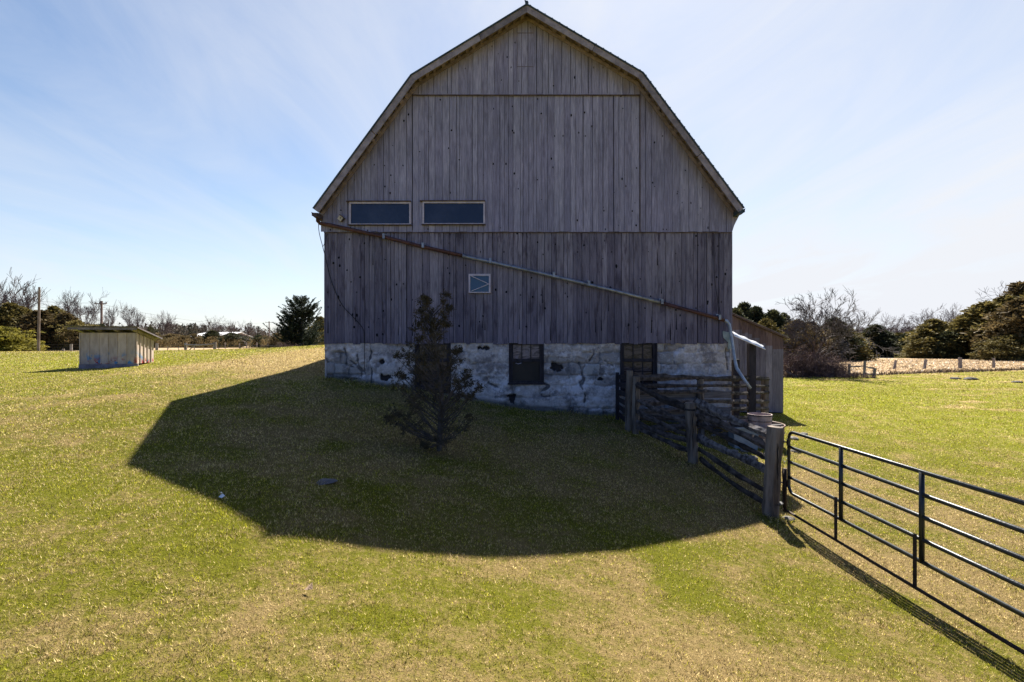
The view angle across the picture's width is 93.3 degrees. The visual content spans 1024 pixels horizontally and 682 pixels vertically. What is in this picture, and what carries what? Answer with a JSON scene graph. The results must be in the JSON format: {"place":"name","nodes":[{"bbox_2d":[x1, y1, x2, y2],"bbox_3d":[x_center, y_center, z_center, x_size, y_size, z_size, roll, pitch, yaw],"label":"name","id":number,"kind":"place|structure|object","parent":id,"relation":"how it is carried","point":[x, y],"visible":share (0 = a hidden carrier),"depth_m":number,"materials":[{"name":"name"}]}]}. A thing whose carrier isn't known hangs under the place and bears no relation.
{"place":"outdoors","nodes":[
{"label":"outdoors","id":0,"kind":"place"},
{"bbox_2d":[0,345,1023,681],"bbox_3d":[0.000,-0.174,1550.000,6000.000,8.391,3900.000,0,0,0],"label":"ground","id":1,"kind":"structure","parent":0,"point":[590,646],"depth_m":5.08,"materials":[{"name":"green plant"}]},
{"bbox_2d":[0,277,11,302],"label":"bare tree","id":2,"kind":"object","parent":1,"relation":"on","point":[5,291],"visible":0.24,"depth_m":74.05,"materials":[{"name":"grey plant"}]},
{"bbox_2d":[0,302,29,347],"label":"cedar tree","id":3,"kind":"object","parent":1,"relation":"on","point":[11,313],"visible":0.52,"depth_m":59.34,"materials":[{"name":"green plant"}]},
{"bbox_2d":[0,326,43,350],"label":"cedar tree","id":4,"kind":"object","parent":1,"relation":"on","point":[7,333],"visible":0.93,"depth_m":48.77,"materials":[{"name":"green plant"}]},
{"bbox_2d":[0,276,43,306],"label":"bare tree","id":5,"kind":"object","parent":1,"relation":"on","point":[15,301],"visible":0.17,"depth_m":71.84,"materials":[{"name":"grey plant"}]},
{"bbox_2d":[0,337,48,350],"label":"cedar tree","id":6,"kind":"object","parent":1,"relation":"on","point":[28,340],"visible":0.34,"depth_m":49.81,"materials":[{"name":"green plant"}]},
{"bbox_2d":[0,268,50,309],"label":"bare tree","id":7,"kind":"object","parent":1,"relation":"on","point":[28,302],"visible":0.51,"depth_m":68.34,"materials":[{"name":"grey plant"}]},
{"bbox_2d":[16,310,57,350],"bbox_3d":[-58.724,-1.185,60.176,7.127,5.608,6.923,0,0,-4],"label":"cedar tree","id":8,"kind":"object","parent":1,"relation":"on","point":[28,322],"visible":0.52,"depth_m":58.95,"materials":[{"name":"green plant"}]},
{"bbox_2d":[37,287,40,350],"bbox_3d":[-46.010,-1.956,46.991,0.280,6.583,0.214,0,0,17],"label":"utility pole","id":9,"kind":"object","parent":1,"relation":"on","point":[38,329],"visible":0.9,"depth_m":46.92,"materials":[{"name":"brown wood"}]},
{"bbox_2d":[45,305,67,317],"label":"cedar tree","id":10,"kind":"object","parent":1,"relation":"on","point":[52,309],"visible":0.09,"depth_m":63.77,"materials":[{"name":"green plant"}]},
{"bbox_2d":[42,312,79,350],"bbox_3d":[-56.220,-1.054,61.118,6.124,5.396,5.699,0,0,25],"label":"cedar tree","id":11,"kind":"object","parent":1,"relation":"on","point":[62,318],"visible":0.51,"depth_m":59.87,"materials":[{"name":"green plant"}]},
{"bbox_2d":[40,290,83,319],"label":"bare tree","id":12,"kind":"object","parent":1,"relation":"on","point":[67,303],"visible":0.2,"depth_m":77.85,"materials":[{"name":"grey plant"}]},
{"bbox_2d":[57,329,80,350],"bbox_3d":[-51.730,-0.191,59.093,4.997,3.412,4.951,0,0,-2],"label":"cedar tree","id":13,"kind":"object","parent":1,"relation":"on","point":[73,342],"visible":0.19,"depth_m":57.73,"materials":[{"name":"green plant"}]},
{"bbox_2d":[47,320,100,350],"bbox_3d":[-53.968,-0.560,59.864,5.589,4.353,5.539,0,0,-22],"label":"cedar tree","id":14,"kind":"object","parent":1,"relation":"on","point":[76,323],"visible":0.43,"depth_m":58.86,"materials":[{"name":"green plant"}]},
{"bbox_2d":[61,287,107,323],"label":"bare tree","id":15,"kind":"object","parent":1,"relation":"on","point":[75,309],"visible":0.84,"depth_m":78.81,"materials":[{"name":"grey plant"}]},
{"bbox_2d":[80,301,99,324],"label":"bare tree","id":16,"kind":"object","parent":1,"relation":"on","point":[94,317],"visible":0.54,"depth_m":83.72,"materials":[{"name":"grey plant"}]},
{"bbox_2d":[94,301,106,323],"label":"utility pole","id":17,"kind":"object","parent":1,"relation":"on","point":[101,303],"visible":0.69,"depth_m":67.89,"materials":[{"name":"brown wood"}]},
{"bbox_2d":[94,299,118,325],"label":"bare tree","id":18,"kind":"object","parent":1,"relation":"on","point":[111,317],"visible":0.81,"depth_m":83.56,"materials":[{"name":"grey plant"}]},
{"bbox_2d":[65,325,162,368],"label":"animal shed","id":19,"kind":"structure","parent":1,"relation":"on","point":[111,346],"depth_m":21.78,"materials":[{"name":"grey wood"}]},
{"bbox_2d":[33,342,215,350],"bbox_3d":[-43.099,0.727,49.959,25.053,1.274,0.412,0,0,0],"label":"post fence","id":20,"kind":"object","parent":1,"relation":"on","point":[156,346],"visible":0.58,"depth_m":49.89,"materials":[{"name":"wood"}]},
{"bbox_2d":[115,300,149,329],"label":"bare tree","id":21,"kind":"object","parent":1,"relation":"on","point":[125,317],"visible":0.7,"depth_m":95.11,"materials":[{"name":"grey plant"}]},
{"bbox_2d":[121,307,145,326],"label":"bare tree","id":22,"kind":"object","parent":1,"relation":"on","point":[137,320],"visible":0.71,"depth_m":95.18,"materials":[{"name":"grey plant"}]},
{"bbox_2d":[144,326,162,334],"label":"cedar tree","id":23,"kind":"object","parent":1,"relation":"on","point":[150,329],"visible":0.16,"depth_m":118.08,"materials":[{"name":"green plant"}]},
{"bbox_2d":[149,337,172,347],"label":"cedar tree","id":24,"kind":"object","parent":1,"relation":"on","point":[163,343],"visible":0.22,"depth_m":89.50,"materials":[{"name":"green plant"}]},
{"bbox_2d":[148,311,174,336],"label":"bare tree","id":25,"kind":"object","parent":1,"relation":"on","point":[161,331],"visible":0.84,"depth_m":117.35,"materials":[{"name":"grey plant"}]},
{"bbox_2d":[157,314,179,334],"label":"bare tree","id":26,"kind":"object","parent":1,"relation":"on","point":[166,324],"visible":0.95,"depth_m":117.42,"materials":[{"name":"grey plant"}]},
{"bbox_2d":[158,333,191,343],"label":"cedar tree","id":27,"kind":"object","parent":1,"relation":"on","point":[170,335],"visible":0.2,"depth_m":94.36,"materials":[{"name":"green plant"}]},
{"bbox_2d":[84,321,278,339],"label":"distant wood","id":28,"kind":"object","parent":1,"relation":"on","point":[188,329],"visible":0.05,"depth_m":200.82,"materials":[{"name":"brown plant"}]},
{"bbox_2d":[166,335,197,347],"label":"cedar tree","id":29,"kind":"object","parent":1,"relation":"on","point":[184,338],"visible":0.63,"depth_m":91.11,"materials":[{"name":"green plant"}]},
{"bbox_2d":[176,333,201,347],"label":"cedar tree","id":30,"kind":"object","parent":1,"relation":"on","point":[193,335],"visible":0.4,"depth_m":93.12,"materials":[{"name":"green plant"}]},
{"bbox_2d":[196,330,224,347],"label":"cedar tree","id":31,"kind":"object","parent":1,"relation":"on","point":[212,333],"visible":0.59,"depth_m":91.02,"materials":[{"name":"green plant"}]},
{"bbox_2d":[155,336,270,348],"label":"undergrowth","id":32,"kind":"object","parent":1,"relation":"on","point":[213,340],"visible":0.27,"depth_m":82.51,"materials":[{"name":"brown plant"}]},
{"bbox_2d":[199,320,228,335],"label":"bare tree","id":33,"kind":"object","parent":1,"relation":"on","point":[216,327],"visible":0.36,"depth_m":111.93,"materials":[{"name":"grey plant"}]},
{"bbox_2d":[201,317,229,332],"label":"bare tree","id":34,"kind":"object","parent":1,"relation":"on","point":[216,324],"visible":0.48,"depth_m":112.80,"materials":[{"name":"grey plant"}]},
{"bbox_2d":[195,332,251,342],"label":"farm building","id":35,"kind":"structure","parent":1,"relation":"on","point":[240,333],"depth_m":171.13,"materials":[{"name":"white metal"}]},
{"bbox_2d":[216,332,251,347],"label":"cedar tree","id":36,"kind":"object","parent":1,"relation":"on","point":[231,336],"visible":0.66,"depth_m":91.24,"materials":[{"name":"green plant"}]},
{"bbox_2d":[228,320,245,335],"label":"bare tree","id":37,"kind":"object","parent":1,"relation":"on","point":[233,328],"visible":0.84,"depth_m":134.36,"materials":[{"name":"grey plant"}]},
{"bbox_2d":[218,346,268,348],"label":"rail fence","id":38,"kind":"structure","parent":1,"relation":"on","point":[241,347],"depth_m":44.98,"materials":[{"name":"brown wood"}]},
{"bbox_2d":[241,321,252,336],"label":"bare tree","id":39,"kind":"object","parent":1,"relation":"on","point":[248,329],"visible":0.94,"depth_m":139.63,"materials":[{"name":"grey plant"}]},
{"bbox_2d":[250,325,263,336],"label":"bare tree","id":40,"kind":"object","parent":1,"relation":"on","point":[251,330],"visible":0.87,"depth_m":139.72,"materials":[{"name":"grey plant"}]},
{"bbox_2d":[247,334,268,346],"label":"cedar tree","id":41,"kind":"object","parent":1,"relation":"on","point":[256,337],"visible":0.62,"depth_m":97.35,"materials":[{"name":"green plant"}]},
{"bbox_2d":[261,333,280,346],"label":"cedar tree","id":42,"kind":"object","parent":1,"relation":"on","point":[272,340],"visible":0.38,"depth_m":61.24,"materials":[{"name":"green plant"}]},
{"bbox_2d":[262,295,323,345],"bbox_3d":[-13.434,-1.204,31.083,3.826,3.560,3.992,0,0,0],"label":"spruce tree","id":43,"kind":"object","parent":1,"relation":"on","point":[299,319],"visible":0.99,"depth_m":30.51,"materials":[{"name":"green plant"}]},
{"bbox_2d":[275,340,318,346],"bbox_3d":[-17.694,0.460,40.014,3.762,1.521,2.706,0,0,-32],"label":"brush pile","id":44,"kind":"object","parent":1,"relation":"on","point":[285,344],"visible":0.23,"depth_m":39.69,"materials":[{"name":"brown plant"}]},
{"bbox_2d":[304,326,324,344],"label":"cedar tree","id":45,"kind":"object","parent":1,"relation":"on","point":[320,343],"visible":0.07,"depth_m":43.90,"materials":[{"name":"green plant"}]},
{"bbox_2d":[308,316,323,343],"bbox_3d":[-18.268,-0.560,46.011,3.819,3.708,3.250,0,0,12],"label":"cedar tree","id":46,"kind":"object","parent":1,"relation":"on","point":[320,318],"visible":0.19,"depth_m":45.55,"materials":[{"name":"green plant"}]},
{"bbox_2d":[316,478,337,484],"bbox_3d":[-2.468,1.841,6.347,0.300,0.025,0.298,0,0,-41],"label":"rock","id":47,"kind":"object","parent":1,"relation":"on","point":[326,481],"visible":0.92,"depth_m":6.31,"materials":[{"name":"stone"}]},
{"bbox_2d":[382,288,486,451],"bbox_3d":[-1.398,0.577,8.877,1.895,3.060,1.726,0,0,0],"label":"cedar tree","id":48,"kind":"object","parent":1,"relation":"on","point":[442,402],"visible":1,"depth_m":8.74,"materials":[{"name":"green plant"}]},
{"bbox_2d":[311,0,751,423],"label":"barn","id":49,"kind":"structure","parent":1,"relation":"on","point":[552,205],"depth_m":14.25,"materials":[{"name":"wood"}]},
{"bbox_2d":[318,224,364,369],"bbox_3d":[-5.001,-1.342,14.228,1.325,4.377,0.189,0,0,-8],"label":"cable","id":50,"kind":"object","parent":49,"relation":"attached to","point":[341,303],"visible":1,"depth_m":14.24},
{"bbox_2d":[346,200,411,225],"bbox_3d":[-3.904,-3.754,14.215,1.902,0.716,0.130,0,0,0],"label":"window","id":51,"kind":"structure","parent":49,"relation":"in","point":[361,212],"depth_m":14.22,"materials":[{"name":"blue glass"}]},
{"bbox_2d":[415,343,450,392],"bbox_3d":[-2.343,0.801,14.385,1.064,1.513,0.230,0,0,0],"label":"basement window","id":52,"kind":"structure","parent":49,"relation":"in","point":[447,345],"depth_m":14.39,"materials":[{"name":"black glass"}]},
{"bbox_2d":[420,200,485,224],"bbox_3d":[-1.742,-3.767,14.215,1.928,0.716,0.130,0,0,0],"label":"window","id":53,"kind":"structure","parent":49,"relation":"in","point":[434,212],"depth_m":14.22,"materials":[{"name":"blue glass"}]},
{"bbox_2d":[469,274,490,292],"bbox_3d":[-0.952,-1.693,14.230,0.644,0.553,0.099,0,0,0],"label":"window","id":54,"kind":"structure","parent":49,"relation":"in","point":[478,283],"depth_m":14.22,"materials":[{"name":"blue glass"}]},
{"bbox_2d":[508,343,544,384],"bbox_3d":[0.425,0.665,14.370,1.098,1.241,0.260,0,0,0],"label":"basement window","id":55,"kind":"structure","parent":49,"relation":"in","point":[525,365],"depth_m":14.38,"materials":[{"name":"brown wood"}]},
{"bbox_2d":[620,343,656,395],"bbox_3d":[3.746,0.826,14.370,1.150,1.563,0.260,0,0,0],"label":"basement window","id":56,"kind":"structure","parent":49,"relation":"in","point":[642,357],"depth_m":14.39,"materials":[{"name":"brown wood"}]},
{"bbox_2d":[615,372,625,421],"bbox_3d":[3.039,1.714,13.258,0.090,1.627,1.461,0,0,0],"label":"slatted hurdle","id":57,"kind":"object","parent":1,"relation":"on","point":[618,399],"visible":0.64,"depth_m":13.80,"materials":[{"name":"grey wood"}]},
{"bbox_2d":[633,374,769,435],"bbox_3d":[5.802,1.912,13.690,5.991,2.130,0.821,0,0,-32],"label":"rail fence","id":58,"kind":"object","parent":1,"relation":"on","point":[700,392],"visible":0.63,"depth_m":12.88,"materials":[{"name":"grey wood"}]},
{"bbox_2d":[625,370,783,518],"bbox_3d":[3.782,1.926,10.140,0.633,2.333,5.046,0,0,-14],"label":"rail fence","id":59,"kind":"object","parent":1,"relation":"on","point":[771,445],"visible":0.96,"depth_m":9.61,"materials":[{"name":"grey wood"}]},
{"bbox_2d":[781,431,1023,654],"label":"farm gate","id":60,"kind":"structure","parent":59,"relation":"attached to","point":[920,493],"depth_m":5.22,"materials":[{"name":"black metal"}]},
{"bbox_2d":[731,359,739,415],"bbox_3d":[6.718,1.714,14.550,0.190,2.328,0.162,0,0,0],"label":"timber post","id":61,"kind":"object","parent":1,"relation":"on","point":[734,372],"visible":0.43,"depth_m":14.47,"materials":[{"name":"grey wood"}]},
{"bbox_2d":[732,307,753,320],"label":"cedar tree","id":62,"kind":"object","parent":1,"relation":"on","point":[737,311],"visible":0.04,"depth_m":73.41,"materials":[{"name":"green plant"}]},
{"bbox_2d":[728,427,758,449],"bbox_3d":[5.809,2.441,12.143,0.680,0.587,0.375,0,0,0],"label":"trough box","id":63,"kind":"object","parent":1,"relation":"on","point":[742,440],"visible":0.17,"depth_m":11.98,"materials":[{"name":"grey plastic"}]},
{"bbox_2d":[737,301,752,318],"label":"cedar tree","id":64,"kind":"object","parent":1,"relation":"on","point":[745,306],"visible":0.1,"depth_m":79.30,"materials":[{"name":"green plant"}]},
{"bbox_2d":[747,344,755,412],"bbox_3d":[7.238,1.502,14.620,0.200,2.846,0.170,0,0,0],"label":"timber post","id":65,"kind":"object","parent":1,"relation":"on","point":[751,365],"visible":0.5,"depth_m":14.54,"materials":[{"name":"grey wood"}]},
{"bbox_2d":[732,332,765,349],"bbox_3d":[7.070,-0.014,14.469,0.923,0.558,0.231,0,0,3],"label":"metal trough","id":66,"kind":"object","parent":65,"relation":"on","point":[755,343],"visible":0.98,"depth_m":14.40,"materials":[{"name":"metal"}]},
{"bbox_2d":[745,305,765,323],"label":"cedar tree","id":67,"kind":"object","parent":1,"relation":"on","point":[756,313],"visible":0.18,"depth_m":77.33,"materials":[{"name":"green plant"}]},
{"bbox_2d":[729,419,785,448],"bbox_3d":[6.481,2.460,12.800,1.340,0.580,1.339,0,0,0],"label":"stock tank","id":68,"kind":"object","parent":1,"relation":"on","point":[746,420],"visible":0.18,"depth_m":12.63,"materials":[{"name":"grey metal"}]},
{"bbox_2d":[731,313,788,412],"bbox_3d":[8.501,0.600,22.810,3.988,4.955,8.980,0,0,0],"label":"lean to","id":69,"kind":"object","parent":1,"relation":"on","point":[769,361],"visible":0.34,"depth_m":18.48,"materials":[{"name":"grey wood"}]},
{"bbox_2d":[763,309,795,354],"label":"cedar tree","id":70,"kind":"object","parent":1,"relation":"on","point":[774,315],"visible":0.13,"depth_m":75.15,"materials":[{"name":"green plant"}]},
{"bbox_2d":[758,318,800,360],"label":"cedar tree","id":71,"kind":"object","parent":1,"relation":"on","point":[768,323],"visible":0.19,"depth_m":71.03,"materials":[{"name":"green plant"}]},
{"bbox_2d":[781,516,794,521],"bbox_3d":[4.420,2.846,7.734,0.191,0.085,0.191,0,0,0],"label":"rock","id":72,"kind":"object","parent":1,"relation":"on","point":[790,518],"visible":0.65,"depth_m":7.69,"materials":[{"name":"stone"}]},
{"bbox_2d":[776,319,830,357],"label":"cedar tree","id":73,"kind":"object","parent":1,"relation":"on","point":[794,349],"visible":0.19,"depth_m":72.10,"materials":[{"name":"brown plant"}]},
{"bbox_2d":[783,344,829,377],"bbox_3d":[24.677,2.296,42.896,6.435,4.175,5.078,0,0,0],"label":"brush thicket","id":74,"kind":"object","parent":1,"relation":"on","point":[785,363],"visible":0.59,"depth_m":42.22,"materials":[{"name":"brown plant"}]},
{"bbox_2d":[783,338,859,377],"bbox_3d":[25.900,1.998,43.412,7.898,5.052,5.476,0,0,0],"label":"brush thicket","id":75,"kind":"object","parent":1,"relation":"on","point":[807,357],"visible":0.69,"depth_m":42.35,"materials":[{"name":"brown plant"}]},
{"bbox_2d":[806,321,841,359],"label":"cedar tree","id":76,"kind":"object","parent":1,"relation":"on","point":[830,341],"visible":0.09,"depth_m":74.00,"materials":[{"name":"green plant"}]},
{"bbox_2d":[808,350,858,375],"bbox_3d":[28.304,2.527,43.685,5.011,3.574,5.759,0,0,-44],"label":"brush thicket","id":77,"kind":"object","parent":1,"relation":"on","point":[844,368],"visible":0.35,"depth_m":42.53,"materials":[{"name":"brown plant"}]},
{"bbox_2d":[821,372,857,377],"bbox_3d":[28.068,3.012,41.315,2.910,0.878,1.799,0,0,21],"label":"brush pile","id":78,"kind":"object","parent":1,"relation":"on","point":[840,375],"visible":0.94,"depth_m":41.33,"materials":[{"name":"brown plant"}]},
{"bbox_2d":[777,288,902,363],"bbox_3d":[28.324,-0.864,42.350,9.491,8.060,6.737,0,0,35],"label":"bare tree","id":79,"kind":"object","parent":1,"relation":"on","point":[838,321],"visible":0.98,"depth_m":42.67,"materials":[{"name":"brown plant"}]},
{"bbox_2d":[821,317,867,360],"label":"cedar tree","id":80,"kind":"object","parent":1,"relation":"on","point":[855,341],"visible":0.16,"depth_m":76.32,"materials":[{"name":"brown plant"}]},
{"bbox_2d":[844,371,875,377],"bbox_3d":[29.608,2.924,41.039,2.546,0.824,1.789,0,0,0],"label":"brush pile","id":81,"kind":"object","parent":1,"relation":"on","point":[852,375],"visible":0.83,"depth_m":40.81,"materials":[{"name":"brown plant"}]},
{"bbox_2d":[848,328,882,360],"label":"cedar tree","id":82,"kind":"object","parent":1,"relation":"on","point":[864,355],"visible":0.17,"depth_m":77.86,"materials":[{"name":"green plant"}]},
{"bbox_2d":[861,324,902,356],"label":"cedar tree","id":83,"kind":"object","parent":1,"relation":"on","point":[882,339],"visible":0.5,"depth_m":100.90,"materials":[{"name":"green plant"}]},
{"bbox_2d":[863,312,913,332],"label":"bare tree","id":84,"kind":"object","parent":1,"relation":"on","point":[886,324],"visible":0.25,"depth_m":132.57,"materials":[{"name":"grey plant"}]},
{"bbox_2d":[786,357,1018,377],"bbox_3d":[44.835,2.596,51.358,45.210,1.669,6.919,0,0,-25],"label":"post fence","id":85,"kind":"object","parent":1,"relation":"on","point":[864,366],"visible":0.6,"depth_m":53.96,"materials":[{"name":"wood"}]},
{"bbox_2d":[783,367,1023,377],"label":"dry weeds","id":86,"kind":"object","parent":1,"relation":"on","point":[959,371],"visible":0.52,"depth_m":47.87,"materials":[{"name":"brown plant"}]},
{"bbox_2d":[784,358,1023,376],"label":"field stubble","id":87,"kind":"object","parent":1,"relation":"on","point":[971,366],"visible":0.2,"depth_m":62.56,"materials":[{"name":"beige plant"}]},
{"bbox_2d":[888,317,920,332],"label":"bare tree","id":88,"kind":"object","parent":1,"relation":"on","point":[905,329],"visible":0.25,"depth_m":135.31,"materials":[{"name":"grey plant"}]},
{"bbox_2d":[897,330,912,350],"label":"cedar tree","id":89,"kind":"object","parent":1,"relation":"on","point":[902,336],"visible":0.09,"depth_m":103.76,"materials":[{"name":"green plant"}]},
{"bbox_2d":[891,309,935,332],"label":"bare tree","id":90,"kind":"object","parent":1,"relation":"on","point":[916,319],"visible":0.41,"depth_m":128.90,"materials":[{"name":"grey plant"}]},
{"bbox_2d":[894,339,942,358],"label":"cedar tree","id":91,"kind":"object","parent":1,"relation":"on","point":[916,347],"visible":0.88,"depth_m":89.08,"materials":[{"name":"green plant"}]},
{"bbox_2d":[894,318,965,358],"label":"cedar tree","id":92,"kind":"object","parent":1,"relation":"on","point":[927,331],"visible":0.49,"depth_m":90.90,"materials":[{"name":"green plant"}]},
{"bbox_2d":[908,303,953,329],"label":"bare tree","id":93,"kind":"object","parent":1,"relation":"on","point":[935,312],"visible":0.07,"depth_m":123.15,"materials":[{"name":"grey plant"}]},
{"bbox_2d":[928,303,961,321],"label":"bare tree","id":94,"kind":"object","parent":1,"relation":"on","point":[952,314],"visible":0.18,"depth_m":119.75,"materials":[{"name":"grey plant"}]},
{"bbox_2d":[924,330,971,358],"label":"cedar tree","id":95,"kind":"object","parent":1,"relation":"on","point":[944,336],"visible":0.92,"depth_m":86.86,"materials":[{"name":"green plant"}]},
{"bbox_2d":[940,314,987,357],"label":"cedar tree","id":96,"kind":"object","parent":1,"relation":"on","point":[956,326],"visible":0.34,"depth_m":87.26,"materials":[{"name":"green plant"}]},
{"bbox_2d":[949,300,1001,358],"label":"cedar tree","id":97,"kind":"object","parent":1,"relation":"on","point":[979,308],"visible":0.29,"depth_m":86.89,"materials":[{"name":"green plant"}]},
{"bbox_2d":[965,343,1012,360],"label":"cedar tree","id":98,"kind":"object","parent":1,"relation":"on","point":[972,356],"visible":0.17,"depth_m":81.04,"materials":[{"name":"green plant"}]},
{"bbox_2d":[961,297,1023,360],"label":"cedar tree","id":99,"kind":"object","parent":1,"relation":"on","point":[1010,320],"visible":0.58,"depth_m":79.92,"materials":[{"name":"green plant"}]},
{"bbox_2d":[976,281,1008,300],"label":"bare tree","id":100,"kind":"object","parent":1,"relation":"on","point":[1001,294],"visible":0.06,"depth_m":96.84,"materials":[{"name":"grey plant"}]},
{"bbox_2d":[971,334,1023,360],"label":"cedar tree","id":101,"kind":"object","parent":1,"relation":"on","point":[1009,340],"visible":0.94,"depth_m":77.24,"materials":[{"name":"green plant"}]},
{"bbox_2d":[977,295,1023,347],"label":"cedar tree","id":102,"kind":"object","parent":1,"relation":"on","point":[996,321],"visible":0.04,"depth_m":82.66,"materials":[{"name":"green plant"}]},
{"bbox_2d":[991,294,1016,306],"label":"cedar tree","id":103,"kind":"object","parent":1,"relation":"on","point":[1002,300],"visible":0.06,"depth_m":93.62,"materials":[{"name":"green plant"}]},
{"bbox_2d":[1003,280,1023,297],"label":"cedar tree","id":104,"kind":"object","parent":1,"relation":"on","point":[1016,288],"visible":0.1,"depth_m":95.50,"materials":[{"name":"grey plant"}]},
{"bbox_2d":[0,0,1023,332],"label":"sky","id":105,"kind":"structure","parent":0,"point":[173,157],"materials":[{"name":"blue"}]},
{"bbox_2d":[747,412,772,426],"bbox_3d":[6.464,2.050,12.620,0.608,0.300,0.608,0,0,0],"label":"tub","id":106,"kind":"object","parent":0,"point":[760,419],"visible":0.96,"depth_m":12.40,"materials":[{"name":"grey metal"}]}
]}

